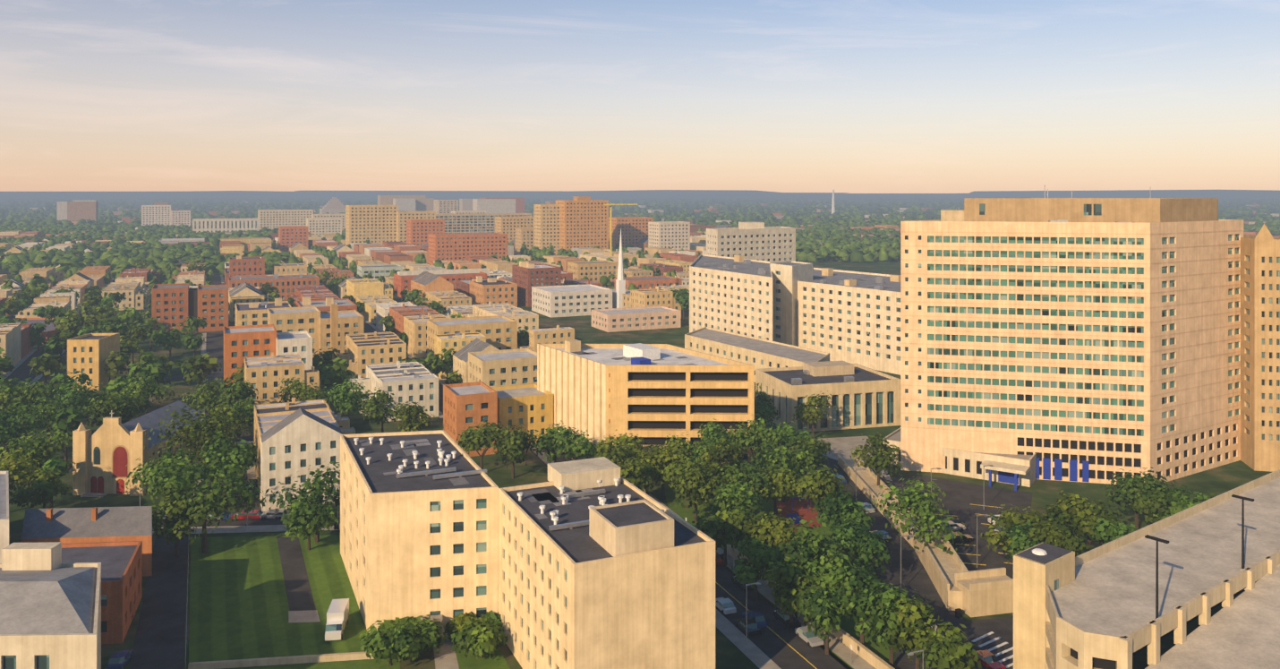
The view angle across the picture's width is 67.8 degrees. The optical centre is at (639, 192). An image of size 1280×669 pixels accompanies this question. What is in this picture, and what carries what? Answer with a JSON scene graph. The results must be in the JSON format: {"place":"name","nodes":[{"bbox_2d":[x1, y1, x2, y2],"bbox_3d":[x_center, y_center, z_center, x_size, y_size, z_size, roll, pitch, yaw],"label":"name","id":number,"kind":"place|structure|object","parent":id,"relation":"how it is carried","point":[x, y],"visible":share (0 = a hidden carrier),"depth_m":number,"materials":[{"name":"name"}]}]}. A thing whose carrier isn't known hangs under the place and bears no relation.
{"place":"outdoors","nodes":[
{"label":"outdoors","id":0,"kind":"place"},
{"bbox_2d":[0,221,803,487],"bbox_3d":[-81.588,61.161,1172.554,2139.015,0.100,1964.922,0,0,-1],"label":"city streets","id":1,"kind":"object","parent":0,"point":[213,339],"visible":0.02,"depth_m":345.76,"materials":[{"name":"grey asphalt"}]},
{"bbox_2d":[0,193,1279,668],"bbox_3d":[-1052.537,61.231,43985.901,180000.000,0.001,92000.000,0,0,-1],"label":"ground","id":2,"kind":"structure","parent":0,"point":[1044,492],"depth_m":208.53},
{"bbox_2d":[0,264,60,285],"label":"city blocks","id":3,"kind":"structure","parent":2,"relation":"on","point":[3,277],"depth_m":623.62,"materials":[{"name":"beige concrete"}]},
{"bbox_2d":[0,470,152,668],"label":"buildings","id":4,"kind":"structure","parent":2,"relation":"on","point":[71,587],"depth_m":117.87,"materials":[{"name":"beige concrete"}]},
{"bbox_2d":[0,230,278,257],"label":"city blocks","id":5,"kind":"structure","parent":2,"relation":"on","point":[18,248],"depth_m":998.74,"materials":[{"name":"beige concrete"}]},
{"bbox_2d":[72,400,209,496],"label":"church","id":6,"kind":"structure","parent":2,"relation":"on","point":[107,451],"depth_m":193.62,"materials":[{"name":"beige stone"}]},
{"bbox_2d":[0,304,574,511],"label":"city blocks","id":7,"kind":"structure","parent":2,"relation":"on","point":[293,437],"depth_m":262.67,"materials":[{"name":"beige concrete"}]},
{"bbox_2d":[0,253,631,332],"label":"city blocks","id":8,"kind":"structure","parent":2,"relation":"on","point":[506,283],"depth_m":518.56,"materials":[{"name":"beige concrete"}]},
{"bbox_2d":[10,275,682,456],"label":"buildings","id":9,"kind":"structure","parent":2,"relation":"on","point":[500,384],"depth_m":331.96,"materials":[{"name":"beige concrete"}]},
{"bbox_2d":[195,231,630,263],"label":"city blocks","id":10,"kind":"structure","parent":2,"relation":"on","point":[240,245],"depth_m":885.44,"materials":[{"name":"beige concrete"}]},
{"bbox_2d":[56,189,835,307],"bbox_3d":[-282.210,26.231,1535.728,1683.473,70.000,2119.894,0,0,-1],"label":"skyline","id":11,"kind":"structure","parent":2,"relation":"on","point":[447,229],"depth_m":990.51,"materials":[{"name":"beige concrete"}]},
{"bbox_2d":[340,429,715,668],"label":"apartment block","id":12,"kind":"structure","parent":2,"relation":"on","point":[601,562],"depth_m":127.75,"materials":[{"name":"beige concrete"}]},
{"bbox_2d":[106,440,1008,668],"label":"vehicles","id":13,"kind":"object","parent":2,"relation":"on","point":[337,612],"visible":0.56,"depth_m":134.06,"materials":[{"name":"painted metal"},{"name":"glass"},{"name":"rubber"}]},
{"bbox_2d":[139,423,993,668],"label":"street furniture","id":14,"kind":"object","parent":2,"relation":"on","point":[958,611],"visible":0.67,"depth_m":146.68,"materials":[{"name":"black metal"}]},
{"bbox_2d":[128,423,1032,668],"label":"ground features","id":15,"kind":"object","parent":2,"relation":"on","point":[258,601],"visible":0.5,"depth_m":143.93,"materials":[{"name":"plant"}]},
{"bbox_2d":[0,189,1279,668],"bbox_3d":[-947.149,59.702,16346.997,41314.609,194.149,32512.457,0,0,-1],"label":"trees","id":16,"kind":"object","parent":2,"relation":"on","point":[811,580],"visible":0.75,"depth_m":203.98,"materials":[{"name":"green plant"}]},
{"bbox_2d":[0,198,1279,245],"bbox_3d":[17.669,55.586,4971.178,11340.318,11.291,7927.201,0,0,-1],"label":"suburbs","id":17,"kind":"object","parent":2,"relation":"on","point":[711,209],"visible":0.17,"depth_m":2231.01,"materials":[{"name":"green plant"}]},
{"bbox_2d":[537,339,754,466],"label":"parking garage","id":18,"kind":"structure","parent":2,"relation":"on","point":[652,394],"depth_m":214.97,"materials":[{"name":"beige concrete"}]},
{"bbox_2d":[612,252,697,318],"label":"city blocks","id":19,"kind":"structure","parent":2,"relation":"on","point":[679,264],"depth_m":617.29,"materials":[{"name":"beige concrete"}]},
{"bbox_2d":[614,233,897,258],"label":"city blocks","id":20,"kind":"structure","parent":2,"relation":"on","point":[697,243],"depth_m":916.89,"materials":[{"name":"beige concrete"}]},
{"bbox_2d":[684,254,900,382],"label":"long office building","id":21,"kind":"structure","parent":2,"relation":"on","point":[758,314],"depth_m":350.87,"materials":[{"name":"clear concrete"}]},
{"bbox_2d":[690,223,898,234],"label":"city blocks","id":22,"kind":"structure","parent":2,"relation":"on","point":[694,227],"depth_m":1352.95,"materials":[{"name":"beige concrete"}]},
{"bbox_2d":[755,360,900,432],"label":"colonnaded building","id":23,"kind":"structure","parent":2,"relation":"on","point":[864,396],"depth_m":249.31,"materials":[{"name":"beige concrete"}]},
{"bbox_2d":[1240,223,1279,471],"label":"building","id":24,"kind":"structure","parent":2,"relation":"on","point":[1260,351],"depth_m":209.69,"materials":[{"name":"beige concrete"}]},
{"bbox_2d":[0,0,1279,193],"label":"sky","id":25,"kind":"structure","parent":0,"point":[779,96],"materials":[{"name":"blue"}]},
{"bbox_2d":[706,221,795,263],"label":"white building","id":26,"kind":"structure","parent":0,"point":[759,241],"depth_m":516.66,"materials":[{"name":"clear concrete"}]},
{"bbox_2d":[881,184,1244,490],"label":"high-rise building","id":27,"kind":"structure","parent":0,"point":[1096,340],"depth_m":205.12,"materials":[{"name":"beige concrete"}]},
{"bbox_2d":[1013,469,1279,668],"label":"parking garage","id":28,"kind":"structure","parent":0,"point":[1120,602],"depth_m":115.63,"materials":[{"name":"beige concrete"}]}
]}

